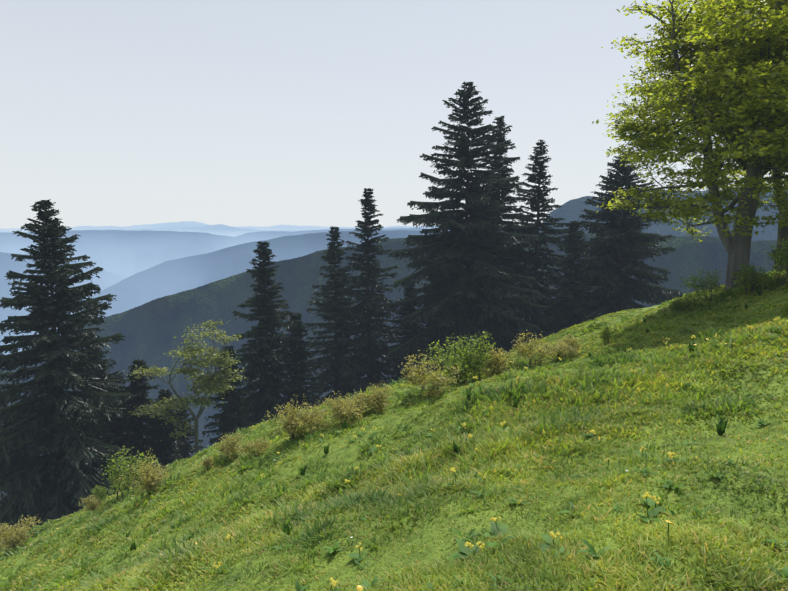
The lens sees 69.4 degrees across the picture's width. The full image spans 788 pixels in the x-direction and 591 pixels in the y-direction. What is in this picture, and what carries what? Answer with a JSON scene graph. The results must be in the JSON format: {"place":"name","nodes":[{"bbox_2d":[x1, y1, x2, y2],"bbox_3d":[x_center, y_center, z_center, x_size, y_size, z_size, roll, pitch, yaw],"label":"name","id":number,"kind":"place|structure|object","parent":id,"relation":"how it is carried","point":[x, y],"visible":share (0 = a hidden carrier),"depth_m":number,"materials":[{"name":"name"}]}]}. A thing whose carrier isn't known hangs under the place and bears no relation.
{"place":"outdoors","nodes":[
{"label":"outdoors","id":0,"kind":"place"},
{"bbox_2d":[0,252,126,354],"bbox_3d":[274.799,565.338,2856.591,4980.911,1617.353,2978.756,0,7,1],"label":"mountain","id":1,"kind":"structure","parent":0,"point":[106,279],"depth_m":2751.17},
{"bbox_2d":[0,221,434,230],"bbox_3d":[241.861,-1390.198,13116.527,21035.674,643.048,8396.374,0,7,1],"label":"mountain","id":2,"kind":"structure","parent":0,"point":[181,224],"depth_m":14191.09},
{"bbox_2d":[0,224,438,236],"bbox_3d":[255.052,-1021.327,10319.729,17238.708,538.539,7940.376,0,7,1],"label":"mountain","id":3,"kind":"structure","parent":0,"point":[221,229],"depth_m":11069.49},
{"bbox_2d":[0,228,448,277],"bbox_3d":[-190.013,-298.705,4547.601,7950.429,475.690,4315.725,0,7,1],"label":"mountain","id":4,"kind":"structure","parent":0,"point":[127,254],"depth_m":4893.80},
{"bbox_2d":[56,230,439,334],"bbox_3d":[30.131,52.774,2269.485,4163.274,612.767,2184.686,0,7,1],"label":"mountain","id":5,"kind":"structure","parent":0,"point":[169,277],"depth_m":2677.58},
{"bbox_2d":[0,232,776,499],"bbox_3d":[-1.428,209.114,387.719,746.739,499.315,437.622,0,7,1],"label":"mountain","id":6,"kind":"structure","parent":0,"point":[151,330],"depth_m":484.05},
{"bbox_2d":[0,269,787,590],"bbox_3d":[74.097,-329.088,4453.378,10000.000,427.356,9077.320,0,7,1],"label":"terrain","id":7,"kind":"structure","parent":0,"point":[344,562],"depth_m":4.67,"materials":[{"name":"green plant"}]},
{"bbox_2d":[0,514,40,552],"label":"shrub","id":8,"kind":"object","parent":7,"relation":"on","point":[7,537],"visible":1,"depth_m":16.07,"materials":[{"name":"green plant"}]},
{"bbox_2d":[0,199,165,534],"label":"spruce","id":9,"kind":"object","parent":7,"relation":"on","point":[64,481],"visible":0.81,"depth_m":34.68,"materials":[{"name":"green plant"}]},
{"bbox_2d":[42,346,131,510],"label":"spruce","id":10,"kind":"object","parent":7,"relation":"on","point":[102,375],"visible":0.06,"depth_m":41.76,"materials":[{"name":"green plant"}]},
{"bbox_2d":[79,494,101,512],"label":"shrub","id":11,"kind":"object","parent":7,"relation":"on","point":[91,505],"visible":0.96,"depth_m":17.89,"materials":[{"name":"green plant"}]},
{"bbox_2d":[91,485,114,502],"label":"shrub","id":12,"kind":"object","parent":7,"relation":"on","point":[97,492],"visible":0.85,"depth_m":20.19,"materials":[{"name":"green plant"}]},
{"bbox_2d":[88,386,119,462],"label":"spruce","id":13,"kind":"object","parent":7,"relation":"on","point":[98,414],"depth_m":41.54,"materials":[{"name":"green plant"}]},
{"bbox_2d":[106,404,151,464],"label":"spruce","id":14,"kind":"object","parent":7,"relation":"on","point":[115,431],"visible":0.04,"depth_m":41.75,"materials":[{"name":"green plant"}]},
{"bbox_2d":[101,445,161,499],"bbox_3d":[-8.421,5.553,17.969,1.828,1.615,1.972,1,7,10],"label":"shrub","id":15,"kind":"object","parent":7,"relation":"on","point":[116,475],"visible":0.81,"depth_m":17.67,"materials":[{"name":"green plant"}]},
{"bbox_2d":[101,358,167,486],"bbox_3d":[-17.920,10.251,40.198,5.404,11.831,5.112,-5,9,-36],"label":"spruce","id":16,"kind":"object","parent":7,"relation":"on","point":[137,387],"visible":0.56,"depth_m":39.54,"materials":[{"name":"green plant"}]},
{"bbox_2d":[115,448,172,496],"bbox_3d":[-5.202,3.826,12.147,0.962,0.996,1.156,2,7,17],"label":"shrub","id":17,"kind":"object","parent":7,"relation":"on","point":[152,480],"visible":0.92,"depth_m":12.00,"materials":[{"name":"green plant"}]},
{"bbox_2d":[146,389,185,469],"bbox_3d":[-16.087,10.954,40.276,3.941,8.837,3.515,5,8,34],"label":"spruce","id":18,"kind":"object","parent":7,"relation":"on","point":[168,449],"visible":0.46,"depth_m":39.92,"materials":[{"name":"green plant"}]},
{"bbox_2d":[124,319,248,454],"bbox_3d":[-14.277,7.735,39.059,8.034,11.496,6.736,-5,9,-38],"label":"young beech","id":19,"kind":"object","parent":7,"relation":"on","point":[212,385],"visible":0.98,"depth_m":38.43,"materials":[{"name":"green plant"}]},
{"bbox_2d":[174,406,204,458],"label":"spruce","id":20,"kind":"object","parent":7,"relation":"on","point":[187,450],"visible":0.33,"depth_m":48.16,"materials":[{"name":"green plant"}]},
{"bbox_2d":[200,456,215,468],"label":"shrub","id":21,"kind":"object","parent":7,"relation":"on","point":[206,463],"visible":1,"depth_m":11.64,"materials":[{"name":"green plant"}]},
{"bbox_2d":[202,346,255,444],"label":"spruce","id":22,"kind":"object","parent":7,"relation":"on","point":[229,421],"visible":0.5,"depth_m":41.76,"materials":[{"name":"green plant"}]},
{"bbox_2d":[213,429,246,459],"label":"shrub","id":23,"kind":"object","parent":7,"relation":"on","point":[227,448],"visible":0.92,"depth_m":11.94,"materials":[{"name":"green plant"}]},
{"bbox_2d":[234,437,270,457],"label":"shrub","id":24,"kind":"object","parent":7,"relation":"on","point":[257,445],"visible":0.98,"depth_m":11.12,"materials":[{"name":"green plant"}]},
{"bbox_2d":[231,241,302,427],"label":"spruce","id":25,"kind":"object","parent":7,"relation":"on","point":[255,368],"visible":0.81,"depth_m":45.97,"materials":[{"name":"green plant"}]},
{"bbox_2d":[264,394,312,438],"bbox_3d":[-1.944,2.388,11.049,0.995,0.906,0.872,-5,8,-34],"label":"shrub","id":26,"kind":"object","parent":7,"relation":"on","point":[292,427],"visible":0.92,"depth_m":10.96,"materials":[{"name":"green plant"}]},
{"bbox_2d":[271,313,326,415],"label":"spruce","id":27,"kind":"object","parent":7,"relation":"on","point":[300,353],"visible":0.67,"depth_m":47.45,"materials":[{"name":"green plant"}]},
{"bbox_2d":[294,403,341,432],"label":"shrub","id":28,"kind":"object","parent":7,"relation":"on","point":[312,417],"visible":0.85,"depth_m":10.90,"materials":[{"name":"green plant"}]},
{"bbox_2d":[300,226,377,408],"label":"spruce","id":29,"kind":"object","parent":7,"relation":"on","point":[336,379],"visible":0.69,"depth_m":52.19,"materials":[{"name":"green plant"}]},
{"bbox_2d":[317,391,369,425],"bbox_3d":[-0.925,2.114,10.630,0.735,0.629,1.308,-7,10,-44],"label":"shrub","id":30,"kind":"object","parent":7,"relation":"on","point":[344,411],"visible":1,"depth_m":10.53,"materials":[{"name":"green plant"}]},
{"bbox_2d":[350,391,369,415],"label":"shrub","id":31,"kind":"object","parent":7,"relation":"on","point":[359,395],"visible":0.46,"depth_m":11.06,"materials":[{"name":"green plant"}]},
{"bbox_2d":[320,188,411,398],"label":"spruce","id":32,"kind":"object","parent":7,"relation":"on","point":[368,324],"visible":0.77,"depth_m":52.91,"materials":[{"name":"green plant"}]},
{"bbox_2d":[360,381,393,413],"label":"shrub","id":33,"kind":"object","parent":7,"relation":"on","point":[375,394],"visible":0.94,"depth_m":11.08,"materials":[{"name":"green plant"}]},
{"bbox_2d":[9,289,787,590],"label":"meadow flowers","id":34,"kind":"object","parent":7,"relation":"on","point":[465,546],"visible":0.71,"depth_m":3.69,"materials":[{"name":"yellow plant"}]},
{"bbox_2d":[375,284,432,385],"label":"spruce","id":35,"kind":"object","parent":7,"relation":"on","point":[412,332],"visible":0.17,"depth_m":54.28,"materials":[{"name":"green plant"}]},
{"bbox_2d":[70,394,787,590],"bbox_3d":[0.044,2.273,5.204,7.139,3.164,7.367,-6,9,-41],"label":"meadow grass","id":36,"kind":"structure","parent":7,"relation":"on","point":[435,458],"depth_m":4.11,"materials":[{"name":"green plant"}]},
{"bbox_2d":[414,271,445,369],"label":"spruce","id":37,"kind":"object","parent":7,"relation":"on","point":[429,319],"depth_m":55.97,"materials":[{"name":"green plant"}]},
{"bbox_2d":[398,350,464,397],"bbox_3d":[0.670,1.647,11.133,1.385,1.044,1.226,4,8,29],"label":"shrub","id":38,"kind":"object","parent":7,"relation":"on","point":[423,372],"visible":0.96,"depth_m":11.04,"materials":[{"name":"green plant"}]},
{"bbox_2d":[417,331,495,383],"bbox_3d":[1.482,1.340,12.142,1.779,1.209,1.633,-3,8,-23],"label":"shrub","id":39,"kind":"object","parent":7,"relation":"on","point":[450,358],"visible":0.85,"depth_m":12.16,"materials":[{"name":"green plant"}]},
{"bbox_2d":[440,350,486,382],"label":"shrub","id":40,"kind":"object","parent":7,"relation":"on","point":[476,363],"visible":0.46,"depth_m":12.21,"materials":[{"name":"green plant"}]},
{"bbox_2d":[377,81,550,382],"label":"spruce","id":41,"kind":"object","parent":7,"relation":"on","point":[467,275],"visible":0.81,"depth_m":51.19,"materials":[{"name":"green plant"}]},
{"bbox_2d":[471,341,517,378],"bbox_3d":[2.178,1.425,12.505,1.165,0.919,0.834,2,7,18],"label":"shrub","id":42,"kind":"object","parent":7,"relation":"on","point":[499,363],"visible":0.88,"depth_m":12.44,"materials":[{"name":"green plant"}]},
{"bbox_2d":[462,115,543,355],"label":"spruce","id":43,"kind":"object","parent":7,"relation":"on","point":[505,197],"visible":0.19,"depth_m":53.72,"materials":[{"name":"green plant"}]},
{"bbox_2d":[511,331,562,365],"bbox_3d":[3.191,1.306,12.902,1.180,0.968,1.055,4,8,31],"label":"shrub","id":44,"kind":"object","parent":7,"relation":"on","point":[523,350],"visible":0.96,"depth_m":12.84,"materials":[{"name":"green plant"}]},
{"bbox_2d":[505,139,570,347],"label":"spruce","id":45,"kind":"object","parent":7,"relation":"on","point":[536,197],"visible":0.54,"depth_m":54.83,"materials":[{"name":"green plant"}]},
{"bbox_2d":[541,339,578,360],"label":"shrub","id":46,"kind":"object","parent":7,"relation":"on","point":[560,350],"visible":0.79,"depth_m":13.85,"materials":[{"name":"green plant"}]},
{"bbox_2d":[525,221,606,341],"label":"spruce","id":47,"kind":"object","parent":7,"relation":"on","point":[574,311],"visible":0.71,"depth_m":52.53,"materials":[{"name":"green plant"}]},
{"bbox_2d":[555,334,584,355],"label":"shrub","id":48,"kind":"object","parent":7,"relation":"on","point":[573,343],"visible":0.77,"depth_m":14.24,"materials":[{"name":"green plant"}]},
{"bbox_2d":[598,323,625,343],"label":"shrub","id":49,"kind":"object","parent":7,"relation":"on","point":[608,335],"visible":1,"depth_m":15.59,"materials":[{"name":"green plant"}]},
{"bbox_2d":[547,155,682,325],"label":"spruce","id":50,"kind":"object","parent":7,"relation":"on","point":[619,228],"visible":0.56,"depth_m":53.33,"materials":[{"name":"green plant"}]},
{"bbox_2d":[668,299,687,313],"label":"shrub","id":51,"kind":"object","parent":7,"relation":"on","point":[674,304],"visible":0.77,"depth_m":16.14,"materials":[{"name":"green plant"}]},
{"bbox_2d":[671,293,700,310],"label":"shrub","id":52,"kind":"object","parent":7,"relation":"on","point":[687,301],"visible":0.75,"depth_m":16.08,"materials":[{"name":"green plant"}]},
{"bbox_2d":[592,0,787,290],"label":"beech","id":53,"kind":"object","parent":7,"relation":"on","point":[742,75],"visible":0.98,"depth_m":14.74,"materials":[{"name":"green plant"}]},
{"bbox_2d":[679,269,726,300],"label":"shrub","id":54,"kind":"object","parent":7,"relation":"on","point":[702,284],"visible":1,"depth_m":16.08,"materials":[{"name":"green plant"}]},
{"bbox_2d":[664,0,787,271],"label":"beech","id":55,"kind":"object","parent":7,"relation":"on","point":[782,233],"visible":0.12,"depth_m":17.92,"materials":[{"name":"green plant"}]},
{"bbox_2d":[727,262,778,293],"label":"shrub","id":56,"kind":"object","parent":7,"relation":"on","point":[744,280],"visible":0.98,"depth_m":15.21,"materials":[{"name":"green plant"}]},
{"bbox_2d":[766,242,787,272],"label":"shrub","id":57,"kind":"object","parent":7,"relation":"on","point":[773,253],"visible":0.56,"depth_m":14.86,"materials":[{"name":"green plant"}]},
{"bbox_2d":[770,237,787,285],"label":"shrub","id":58,"kind":"object","parent":7,"relation":"on","point":[783,257],"visible":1,"depth_m":13.73,"materials":[{"name":"green plant"}]},
{"bbox_2d":[0,0,787,228],"label":"sky","id":59,"kind":"structure","parent":0,"point":[121,113],"materials":[{"name":"white"}]},
{"bbox_2d":[539,189,787,240],"bbox_3d":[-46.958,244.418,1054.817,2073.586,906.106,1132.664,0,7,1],"label":"mountain","id":60,"kind":"structure","parent":0,"point":[570,210],"depth_m":1177.47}
]}

